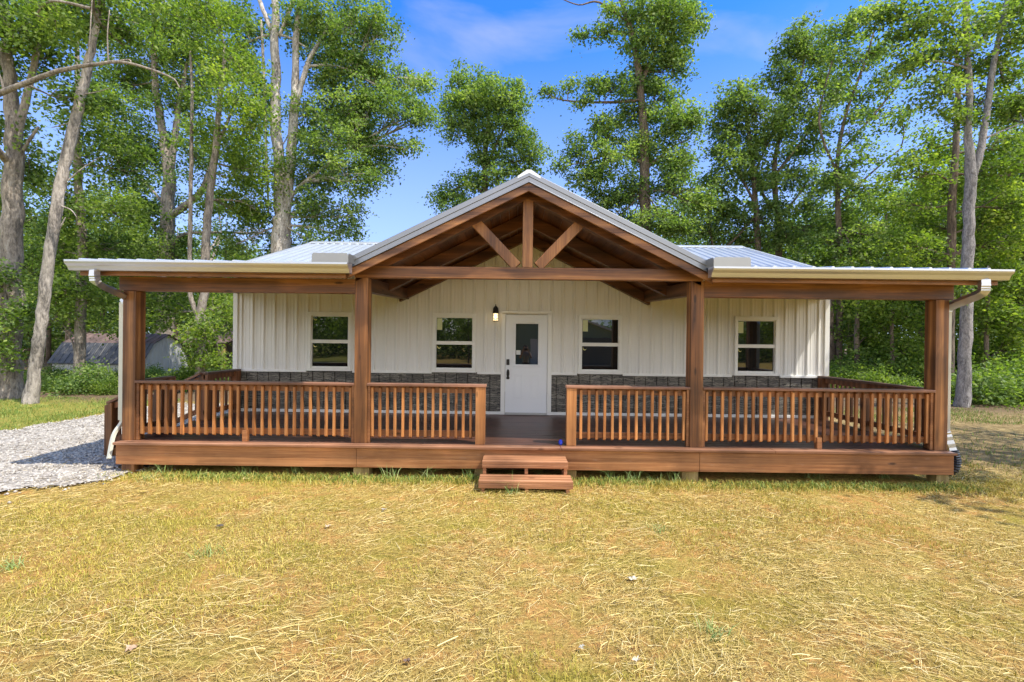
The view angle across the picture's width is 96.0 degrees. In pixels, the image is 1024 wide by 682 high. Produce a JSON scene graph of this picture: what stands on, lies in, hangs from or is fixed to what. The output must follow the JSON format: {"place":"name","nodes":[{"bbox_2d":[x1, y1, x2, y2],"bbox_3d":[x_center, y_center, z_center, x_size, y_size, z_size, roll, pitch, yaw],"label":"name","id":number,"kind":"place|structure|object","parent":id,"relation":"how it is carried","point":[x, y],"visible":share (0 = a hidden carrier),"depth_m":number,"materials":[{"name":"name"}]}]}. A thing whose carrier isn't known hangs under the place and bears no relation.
{"place":"outdoors","nodes":[
{"label":"outdoors","id":0,"kind":"place"},
{"bbox_2d":[0,402,228,503],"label":"loose gravel","id":1,"kind":"structure","parent":0,"point":[80,444],"depth_m":7.57,"materials":[{"name":"grey gravel"}]},
{"bbox_2d":[0,343,1023,681],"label":"ground","id":2,"kind":"structure","parent":0,"point":[984,437],"depth_m":3.87,"materials":[{"name":"yellow plant"}]},
{"bbox_2d":[0,556,24,572],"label":"grass tuft","id":3,"kind":"object","parent":2,"relation":"on","point":[12,563],"visible":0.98,"depth_m":3.99,"materials":[{"name":"green plant"}]},
{"bbox_2d":[0,152,34,300],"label":"woodland tree","id":4,"kind":"object","parent":2,"relation":"on","point":[23,237],"visible":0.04,"depth_m":25.41,"materials":[{"name":"green plant"}]},
{"bbox_2d":[0,174,75,318],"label":"woodland tree","id":5,"kind":"object","parent":2,"relation":"on","point":[41,215],"visible":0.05,"depth_m":27.46,"materials":[{"name":"green plant"}]},
{"bbox_2d":[23,368,52,383],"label":"shrub","id":6,"kind":"object","parent":2,"relation":"on","point":[43,375],"visible":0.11,"depth_m":17.44,"materials":[{"name":"green plant"}]},
{"bbox_2d":[25,215,53,359],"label":"woodland tree","id":7,"kind":"object","parent":2,"relation":"on","point":[28,349],"visible":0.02,"depth_m":36.02,"materials":[{"name":"green plant"}]},
{"bbox_2d":[41,380,66,392],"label":"shrub","id":8,"kind":"object","parent":2,"relation":"on","point":[51,385],"visible":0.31,"depth_m":16.19,"materials":[{"name":"green plant"}]},
{"bbox_2d":[41,372,68,390],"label":"shrub","id":9,"kind":"object","parent":2,"relation":"on","point":[48,380],"visible":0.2,"depth_m":16.35,"materials":[{"name":"green plant"}]},
{"bbox_2d":[41,361,71,379],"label":"shrub","id":10,"kind":"object","parent":2,"relation":"on","point":[49,370],"visible":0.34,"depth_m":20.54,"materials":[{"name":"green plant"}]},
{"bbox_2d":[23,200,94,363],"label":"woodland tree","id":11,"kind":"object","parent":2,"relation":"on","point":[48,347],"visible":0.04,"depth_m":31.06,"materials":[{"name":"green plant"}]},
{"bbox_2d":[24,206,117,340],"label":"woodland tree","id":12,"kind":"object","parent":2,"relation":"on","point":[61,273],"visible":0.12,"depth_m":23.89,"materials":[{"name":"green plant"}]},
{"bbox_2d":[41,356,117,396],"bbox_3d":[-14.772,1.339,15.986,2.173,1.661,2.420,1,0,20],"label":"shrub","id":13,"kind":"object","parent":2,"relation":"on","point":[74,385],"visible":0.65,"depth_m":15.69,"materials":[{"name":"green plant"}]},
{"bbox_2d":[0,42,177,374],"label":"tall tree","id":14,"kind":"object","parent":2,"relation":"on","point":[80,239],"visible":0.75,"depth_m":17.98,"materials":[{"name":"green plant"}]},
{"bbox_2d":[0,0,179,399],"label":"oak tree","id":15,"kind":"object","parent":2,"relation":"on","point":[17,35],"visible":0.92,"depth_m":14.01,"materials":[{"name":"green plant"}]},
{"bbox_2d":[80,373,117,395],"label":"shrub","id":16,"kind":"object","parent":2,"relation":"on","point":[108,387],"visible":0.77,"depth_m":15.71,"materials":[{"name":"green plant"}]},
{"bbox_2d":[21,0,186,403],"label":"leaning snag","id":17,"kind":"object","parent":2,"relation":"on","point":[31,391],"visible":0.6,"depth_m":13.17,"materials":[{"name":"grey plant"}]},
{"bbox_2d":[65,190,152,331],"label":"woodland tree","id":18,"kind":"object","parent":2,"relation":"on","point":[105,311],"visible":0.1,"depth_m":29.12,"materials":[{"name":"green plant"}]},
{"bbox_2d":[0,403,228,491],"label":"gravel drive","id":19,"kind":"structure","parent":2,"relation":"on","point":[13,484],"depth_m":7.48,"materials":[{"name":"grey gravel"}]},
{"bbox_2d":[104,373,201,455],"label":"side stairs","id":20,"kind":"structure","parent":19,"relation":"on","point":[111,421],"depth_m":7.53,"materials":[{"name":"brown wood"}]},
{"bbox_2d":[47,333,191,373],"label":"garden shed","id":21,"kind":"structure","parent":2,"relation":"on","point":[158,348],"depth_m":22.16,"materials":[{"name":"paint"}]},
{"bbox_2d":[97,221,154,324],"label":"woodland tree","id":22,"kind":"object","parent":2,"relation":"on","point":[125,276],"visible":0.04,"depth_m":32.61,"materials":[{"name":"green plant"}]},
{"bbox_2d":[125,645,137,651],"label":"fallen leaf","id":23,"kind":"object","parent":2,"relation":"on","point":[129,647],"visible":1,"depth_m":2.94,"materials":[{"name":"beige plant"}]},
{"bbox_2d":[134,469,160,481],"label":"grass tuft","id":24,"kind":"object","parent":2,"relation":"on","point":[147,476],"visible":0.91,"depth_m":6.36,"materials":[{"name":"yellow plant"}]},
{"bbox_2d":[146,362,166,374],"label":"shrub","id":25,"kind":"object","parent":2,"relation":"on","point":[157,367],"visible":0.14,"depth_m":20.96,"materials":[{"name":"green plant"}]},
{"bbox_2d":[145,365,173,377],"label":"shrub","id":26,"kind":"object","parent":2,"relation":"on","point":[155,372],"visible":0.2,"depth_m":19.52,"materials":[{"name":"green plant"}]},
{"bbox_2d":[146,462,179,472],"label":"grass tuft","id":27,"kind":"object","parent":2,"relation":"on","point":[161,468],"visible":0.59,"depth_m":6.70,"materials":[{"name":"green plant"}]},
{"bbox_2d":[58,0,267,337],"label":"tall tree","id":28,"kind":"object","parent":2,"relation":"on","point":[171,142],"visible":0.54,"depth_m":25.27,"materials":[{"name":"green plant"}]},
{"bbox_2d":[131,228,210,336],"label":"woodland tree","id":29,"kind":"object","parent":2,"relation":"on","point":[194,254],"visible":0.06,"depth_m":30.02,"materials":[{"name":"green plant"}]},
{"bbox_2d":[148,362,193,392],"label":"shrub","id":30,"kind":"object","parent":2,"relation":"on","point":[181,374],"visible":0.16,"depth_m":16.80,"materials":[{"name":"green plant"}]},
{"bbox_2d":[21,187,333,360],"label":"distant woodland","id":31,"kind":"object","parent":2,"relation":"on","point":[56,342],"visible":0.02,"depth_m":36.11,"materials":[{"name":"green plant"}]},
{"bbox_2d":[173,359,195,391],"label":"shrub","id":32,"kind":"object","parent":2,"relation":"on","point":[190,372],"visible":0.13,"depth_m":17.10,"materials":[{"name":"green plant"}]},
{"bbox_2d":[175,330,232,369],"bbox_3d":[-17.149,0.544,26.287,3.400,2.470,2.800,1,0,0],"label":"lean to","id":33,"kind":"object","parent":2,"relation":"on","point":[229,347],"visible":0.09,"depth_m":27.38,"materials":[{"name":"metal"}]},
{"bbox_2d":[184,542,227,561],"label":"grass tuft","id":34,"kind":"object","parent":2,"relation":"on","point":[210,550],"visible":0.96,"depth_m":4.21,"materials":[{"name":"plant"}]},
{"bbox_2d":[181,219,256,369],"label":"woodland tree","id":35,"kind":"object","parent":2,"relation":"on","point":[225,258],"visible":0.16,"depth_m":26.95,"materials":[{"name":"green plant"}]},
{"bbox_2d":[146,0,301,390],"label":"twin tree","id":36,"kind":"object","parent":2,"relation":"on","point":[203,329],"visible":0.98,"depth_m":16.97,"materials":[{"name":"green plant"}]},
{"bbox_2d":[213,249,257,328],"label":"woodland tree","id":37,"kind":"object","parent":2,"relation":"on","point":[227,293],"visible":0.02,"depth_m":32.93,"materials":[{"name":"green plant"}]},
{"bbox_2d":[234,466,258,473],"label":"grass tuft","id":38,"kind":"object","parent":2,"relation":"on","point":[244,468],"visible":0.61,"depth_m":6.77,"materials":[{"name":"green plant"}]},
{"bbox_2d":[199,0,449,259],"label":"pale twin trunk tree","id":39,"kind":"object","parent":2,"relation":"on","point":[356,108],"visible":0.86,"depth_m":18.80,"materials":[{"name":"green plant"}]},
{"bbox_2d":[377,464,400,482],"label":"grass tuft","id":40,"kind":"object","parent":2,"relation":"on","point":[390,474],"visible":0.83,"depth_m":6.54,"materials":[{"name":"green plant"}]},
{"bbox_2d":[462,464,478,477],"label":"grass tuft","id":41,"kind":"object","parent":2,"relation":"on","point":[467,472],"visible":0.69,"depth_m":6.64,"materials":[{"name":"plant"}]},
{"bbox_2d":[417,57,558,214],"bbox_3d":[-1.391,-8.155,29.897,8.428,20.418,5.514,1,0,21],"label":"round crown tree","id":42,"kind":"object","parent":2,"relation":"on","point":[473,97],"visible":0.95,"depth_m":29.34,"materials":[{"name":"green plant"}]},
{"bbox_2d":[503,480,519,495],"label":"grass tuft","id":43,"kind":"object","parent":2,"relation":"on","point":[510,490],"visible":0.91,"depth_m":5.91,"materials":[{"name":"green plant"}]},
{"bbox_2d":[0,453,1023,681],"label":"straw","id":44,"kind":"object","parent":2,"relation":"on","point":[702,510],"visible":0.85,"depth_m":3.76,"materials":[{"name":"yellow plant"}]},
{"bbox_2d":[478,455,572,493],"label":"porch steps","id":45,"kind":"structure","parent":2,"relation":"on","point":[563,480],"depth_m":6.23,"materials":[{"name":"brown wood"}]},
{"bbox_2d":[63,170,1014,484],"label":"house","id":46,"kind":"structure","parent":2,"relation":"on","point":[577,290],"depth_m":7.81,"materials":[{"name":"paint"}]},
{"bbox_2d":[145,376,175,425],"bbox_3d":[-5.651,1.019,7.312,0.140,0.882,0.678,1,0,0],"label":"porch railing","id":47,"kind":"object","parent":46,"relation":"on","point":[163,399],"visible":0.23,"depth_m":7.46,"materials":[{"name":"brown wood"}]},
{"bbox_2d":[200,369,240,419],"bbox_3d":[-5.642,1.014,8.970,0.140,0.882,1.037,1,0,0],"label":"porch railing","id":48,"kind":"object","parent":46,"relation":"on","point":[233,374],"visible":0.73,"depth_m":8.88,"materials":[{"name":"brown wood"}]},
{"bbox_2d":[134,380,353,442],"bbox_3d":[-3.936,1.039,6.836,3.228,0.881,0.147,1,0,0],"label":"porch railing","id":49,"kind":"object","parent":46,"relation":"on","point":[206,386],"visible":0.95,"depth_m":6.82,"materials":[{"name":"brown wood"}]},
{"bbox_2d":[307,312,351,370],"bbox_3d":[-3.753,0.009,9.506,0.910,1.212,0.080,1,0,0],"label":"window","id":50,"kind":"structure","parent":46,"relation":"in","point":[329,333],"depth_m":9.52,"materials":[{"name":"paint"}]},
{"bbox_2d":[367,382,486,444],"bbox_3d":[-1.257,1.071,6.823,1.751,0.882,0.147,1,0,0],"label":"porch railing","id":51,"kind":"object","parent":46,"relation":"on","point":[478,432],"visible":1,"depth_m":6.80,"materials":[{"name":"brown wood"}]},
{"bbox_2d":[431,313,475,372],"bbox_3d":[-1.190,0.039,9.493,0.910,1.212,0.080,1,0,0],"label":"window","id":52,"kind":"structure","parent":46,"relation":"in","point":[454,334],"depth_m":9.51,"materials":[{"name":"paint"}]},
{"bbox_2d":[493,304,498,320],"bbox_3d":[-0.332,-0.575,9.399,0.134,0.350,0.171,1,0,0],"label":"wall lantern","id":53,"kind":"object","parent":46,"relation":"attached to","point":[495,313],"depth_m":9.34,"materials":[{"name":"black metal"}]},
{"bbox_2d":[505,315,547,412],"bbox_3d":[0.292,0.469,9.482,0.860,2.015,0.115,1,0,0],"label":"door","id":54,"kind":"structure","parent":46,"relation":"in","point":[526,335],"depth_m":9.50,"materials":[{"name":"paint"}]},
{"bbox_2d":[577,315,621,373],"bbox_3d":[1.812,0.074,9.478,0.910,1.212,0.080,1,0,0],"label":"window","id":55,"kind":"structure","parent":46,"relation":"in","point":[600,336],"depth_m":9.50,"materials":[{"name":"paint"}]},
{"bbox_2d":[565,385,689,446],"bbox_3d":[1.695,1.105,6.809,1.814,0.882,0.147,1,0,0],"label":"porch railing","id":56,"kind":"object","parent":46,"relation":"on","point":[572,393],"visible":1,"depth_m":6.78,"materials":[{"name":"brown wood"}]},
{"bbox_2d":[733,316,778,375],"bbox_3d":[5.007,0.106,9.463,0.910,1.212,0.080,1,0,0],"label":"window","id":57,"kind":"structure","parent":46,"relation":"in","point":[755,338],"depth_m":9.48,"materials":[{"name":"paint"}]},
{"bbox_2d":[702,386,935,449],"bbox_3d":[4.479,1.137,6.795,3.375,0.881,0.147,1,0,0],"label":"porch railing","id":58,"kind":"object","parent":46,"relation":"on","point":[910,395],"visible":0.98,"depth_m":6.78,"materials":[{"name":"brown wood"}]},
{"bbox_2d":[817,376,923,435],"bbox_3d":[6.303,1.155,8.172,0.140,0.882,2.515,1,0,0],"label":"porch railing","id":59,"kind":"object","parent":46,"relation":"on","point":[825,381],"visible":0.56,"depth_m":8.12,"materials":[{"name":"brown wood"}]},
{"bbox_2d":[530,0,725,244],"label":"poplar tree","id":60,"kind":"object","parent":2,"relation":"on","point":[642,147],"visible":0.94,"depth_m":24.49,"materials":[{"name":"green plant"}]},
{"bbox_2d":[625,471,642,481],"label":"grass tuft","id":61,"kind":"object","parent":2,"relation":"on","point":[633,476],"visible":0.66,"depth_m":6.61,"materials":[{"name":"plant"}]},
{"bbox_2d":[647,524,674,534],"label":"grass tuft","id":62,"kind":"object","parent":2,"relation":"on","point":[653,527],"visible":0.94,"depth_m":4.92,"materials":[{"name":"yellow plant"}]},
{"bbox_2d":[667,472,689,483],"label":"grass tuft","id":63,"kind":"object","parent":2,"relation":"on","point":[676,477],"visible":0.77,"depth_m":6.63,"materials":[{"name":"plant"}]},
{"bbox_2d":[693,613,744,644],"bbox_3d":[1.426,1.983,3.209,0.360,0.116,0.261,1,0,0],"label":"grass tuft","id":64,"kind":"object","parent":2,"relation":"on","point":[715,633],"visible":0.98,"depth_m":3.19,"materials":[{"name":"green plant"}]},
{"bbox_2d":[674,74,799,253],"bbox_3d":[13.078,-6.460,27.039,7.080,17.376,4.760,1,0,0],"label":"broad tree","id":65,"kind":"object","parent":2,"relation":"on","point":[740,165],"visible":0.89,"depth_m":26.42,"materials":[{"name":"green plant"}]},
{"bbox_2d":[744,7,858,256],"bbox_3d":[17.172,-8.352,27.360,6.663,21.261,4.698,1,0,-19],"label":"broad tree","id":66,"kind":"object","parent":2,"relation":"on","point":[794,49],"visible":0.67,"depth_m":26.93,"materials":[{"name":"green plant"}]},
{"bbox_2d":[765,218,844,263],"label":"woodland tree","id":67,"kind":"object","parent":2,"relation":"on","point":[794,247],"visible":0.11,"depth_m":31.21,"materials":[{"name":"green plant"}]},
{"bbox_2d":[784,228,883,368],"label":"young tree","id":68,"kind":"object","parent":2,"relation":"on","point":[820,260],"visible":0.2,"depth_m":23.64,"materials":[{"name":"green plant"}]},
{"bbox_2d":[652,127,1019,353],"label":"distant woodland","id":69,"kind":"object","parent":2,"relation":"on","point":[701,243],"visible":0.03,"depth_m":34.61,"materials":[{"name":"green plant"}]},
{"bbox_2d":[830,356,875,387],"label":"shrub","id":70,"kind":"object","parent":2,"relation":"on","point":[842,373],"visible":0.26,"depth_m":19.54,"materials":[{"name":"green plant"}]},
{"bbox_2d":[794,0,927,363],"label":"broad tree","id":71,"kind":"object","parent":2,"relation":"on","point":[839,180],"visible":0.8,"depth_m":23.70,"materials":[{"name":"green plant"}]},
{"bbox_2d":[829,255,902,374],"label":"young tree","id":72,"kind":"object","parent":2,"relation":"on","point":[859,340],"visible":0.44,"depth_m":22.24,"materials":[{"name":"green plant"}]},
{"bbox_2d":[842,361,891,387],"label":"shrub","id":73,"kind":"object","parent":2,"relation":"on","point":[859,370],"visible":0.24,"depth_m":19.38,"materials":[{"name":"green plant"}]},
{"bbox_2d":[827,192,910,351],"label":"woodland tree","id":74,"kind":"object","parent":2,"relation":"on","point":[865,235],"visible":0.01,"depth_m":31.76,"materials":[{"name":"green plant"}]},
{"bbox_2d":[842,332,902,363],"bbox_3d":[20.664,1.270,27.991,5.670,4.567,6.192,1,0,21],"label":"shrub","id":75,"kind":"object","parent":2,"relation":"on","point":[843,349],"visible":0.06,"depth_m":27.15,"materials":[{"name":"green plant"}]},
{"bbox_2d":[856,363,906,384],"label":"shrub","id":76,"kind":"object","parent":2,"relation":"on","point":[881,378],"visible":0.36,"depth_m":18.34,"materials":[{"name":"green plant"}]},
{"bbox_2d":[860,349,907,365],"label":"shrub","id":77,"kind":"object","parent":2,"relation":"on","point":[882,356],"visible":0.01,"depth_m":26.16,"materials":[{"name":"green plant"}]},
{"bbox_2d":[866,357,923,385],"bbox_3d":[17.300,1.633,20.918,2.874,1.892,3.202,1,0,4],"label":"shrub","id":78,"kind":"object","parent":2,"relation":"on","point":[906,374],"visible":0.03,"depth_m":20.04,"materials":[{"name":"green plant"}]},
{"bbox_2d":[867,349,923,384],"bbox_3d":[17.828,1.649,20.789,3.128,2.568,3.416,1,0,-1],"label":"shrub","id":79,"kind":"object","parent":2,"relation":"on","point":[882,360],"visible":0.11,"depth_m":20.61,"materials":[{"name":"green plant"}]},
{"bbox_2d":[840,259,960,380],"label":"young tree","id":80,"kind":"object","parent":2,"relation":"on","point":[892,318],"visible":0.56,"depth_m":20.69,"materials":[{"name":"green plant"}]},
{"bbox_2d":[843,185,959,331],"bbox_3d":[23.347,-3.761,28.882,7.108,12.231,5.466,1,0,4],"label":"woodland tree","id":81,"kind":"object","parent":2,"relation":"on","point":[857,198],"visible":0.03,"depth_m":28.90,"materials":[{"name":"green plant"}]},
{"bbox_2d":[886,345,923,386],"bbox_3d":[17.791,1.344,20.242,2.802,2.380,2.643,1,0,-22],"label":"shrub","id":82,"kind":"object","parent":2,"relation":"on","point":[921,367],"visible":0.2,"depth_m":20.11,"materials":[{"name":"green plant"}]},
{"bbox_2d":[886,369,923,386],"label":"shrub","id":83,"kind":"object","parent":2,"relation":"on","point":[913,383],"visible":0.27,"depth_m":18.22,"materials":[{"name":"green plant"}]},
{"bbox_2d":[872,164,984,340],"bbox_3d":[23.862,-3.710,26.666,5.971,12.163,5.516,1,0,-42],"label":"woodland tree","id":84,"kind":"object","parent":2,"relation":"on","point":[933,261],"visible":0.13,"depth_m":26.34,"materials":[{"name":"green plant"}]},
{"bbox_2d":[836,0,1023,407],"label":"grey fork tree","id":85,"kind":"object","parent":2,"relation":"on","point":[992,62],"visible":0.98,"depth_m":14.81,"materials":[{"name":"green plant"}]},
{"bbox_2d":[857,50,1023,379],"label":"brown trunk tree","id":86,"kind":"object","parent":2,"relation":"on","point":[1010,165],"visible":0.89,"depth_m":18.78,"materials":[{"name":"green plant"}]},
{"bbox_2d":[900,264,981,371],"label":"young tree","id":87,"kind":"object","parent":2,"relation":"on","point":[956,325],"visible":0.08,"depth_m":22.70,"materials":[{"name":"green plant"}]},
{"bbox_2d":[880,168,1016,294],"bbox_3d":[29.236,-5.073,31.301,8.774,15.059,7.164,1,0,-22],"label":"woodland tree","id":88,"kind":"object","parent":2,"relation":"on","point":[978,201],"depth_m":30.82,"materials":[{"name":"green plant"}]},
{"bbox_2d":[907,332,993,355],"bbox_3d":[23.947,1.275,23.760,6.212,4.798,5.689,1,0,-19],"label":"shrub","id":89,"kind":"object","parent":2,"relation":"on","point":[991,334],"visible":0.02,"depth_m":24.54,"materials":[{"name":"green plant"}]},
{"bbox_2d":[895,160,1017,345],"bbox_3d":[26.369,-4.089,25.909,7.552,12.996,5.808,1,0,25],"label":"woodland tree","id":90,"kind":"object","parent":2,"relation":"on","point":[983,197],"visible":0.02,"depth_m":26.12,"materials":[{"name":"green plant"}]},
{"bbox_2d":[921,362,1023,408],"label":"shrub","id":91,"kind":"object","parent":2,"relation":"on","point":[990,382],"visible":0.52,"depth_m":15.21,"materials":[{"name":"green plant"}]},
{"bbox_2d":[936,128,1020,337],"bbox_3d":[34.139,-6.248,31.729,10.218,17.582,7.858,1,0,32],"label":"woodland tree","id":92,"kind":"object","parent":2,"relation":"on","point":[977,203],"visible":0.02,"depth_m":31.50,"materials":[{"name":"green plant"}]},
{"bbox_2d":[955,340,1004,369],"bbox_3d":[22.473,1.203,21.726,4.744,2.940,4.475,1,0,13],"label":"shrub","id":93,"kind":"object","parent":2,"relation":"on","point":[978,352],"visible":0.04,"depth_m":21.71,"materials":[{"name":"green plant"}]},
{"bbox_2d":[945,95,1023,309],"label":"woodland tree","id":94,"kind":"object","parent":2,"relation":"on","point":[1021,146],"visible":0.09,"depth_m":22.62,"materials":[{"name":"green plant"}]},
{"bbox_2d":[946,169,1023,337],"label":"woodland tree","id":95,"kind":"object","parent":2,"relation":"on","point":[1021,298],"visible":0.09,"depth_m":23.78,"materials":[{"name":"green plant"}]},
{"bbox_2d":[951,359,1023,405],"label":"shrub","id":96,"kind":"object","parent":2,"relation":"on","point":[993,400],"visible":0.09,"depth_m":15.87,"materials":[{"name":"green plant"}]},
{"bbox_2d":[955,247,1023,370],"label":"young tree","id":97,"kind":"object","parent":2,"relation":"on","point":[1002,317],"visible":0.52,"depth_m":19.77,"materials":[{"name":"green plant"}]},
{"bbox_2d":[971,350,1022,380],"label":"shrub","id":98,"kind":"object","parent":2,"relation":"on","point":[999,366],"visible":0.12,"depth_m":17.17,"materials":[{"name":"green plant"}]},
{"bbox_2d":[972,358,1023,376],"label":"shrub","id":99,"kind":"object","parent":2,"relation":"on","point":[1009,368],"visible":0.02,"depth_m":17.75,"materials":[{"name":"green plant"}]},
{"bbox_2d":[972,325,1023,362],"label":"shrub","id":100,"kind":"object","parent":2,"relation":"on","point":[999,339],"visible":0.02,"depth_m":21.64,"materials":[{"name":"green plant"}]},
{"bbox_2d":[974,347,1023,371],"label":"shrub","id":101,"kind":"object","parent":2,"relation":"on","point":[1019,353],"visible":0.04,"depth_m":19.64,"materials":[{"name":"green plant"}]},
{"bbox_2d":[982,371,1023,404],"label":"shrub","id":102,"kind":"object","parent":2,"relation":"on","point":[1016,376],"visible":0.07,"depth_m":15.96,"materials":[{"name":"green plant"}]},
{"bbox_2d":[985,348,1023,373],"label":"shrub","id":103,"kind":"object","parent":2,"relation":"on","point":[1015,358],"visible":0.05,"depth_m":18.02,"materials":[{"name":"green plant"}]},
{"bbox_2d":[994,373,1023,406],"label":"shrub","id":104,"kind":"object","parent":2,"relation":"on","point":[1018,388],"visible":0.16,"depth_m":15.47,"materials":[{"name":"green plant"}]},
{"bbox_2d":[997,355,1023,378],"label":"shrub","id":105,"kind":"object","parent":2,"relation":"on","point":[1018,369],"visible":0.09,"depth_m":16.80,"materials":[{"name":"green plant"}]},
{"bbox_2d":[0,395,1023,493],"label":"verge grass","id":106,"kind":"structure","parent":0,"point":[4,412],"depth_m":6.57,"materials":[{"name":"green plant"}]},
{"bbox_2d":[0,0,1023,337],"label":"sky","id":107,"kind":"structure","parent":0,"point":[526,38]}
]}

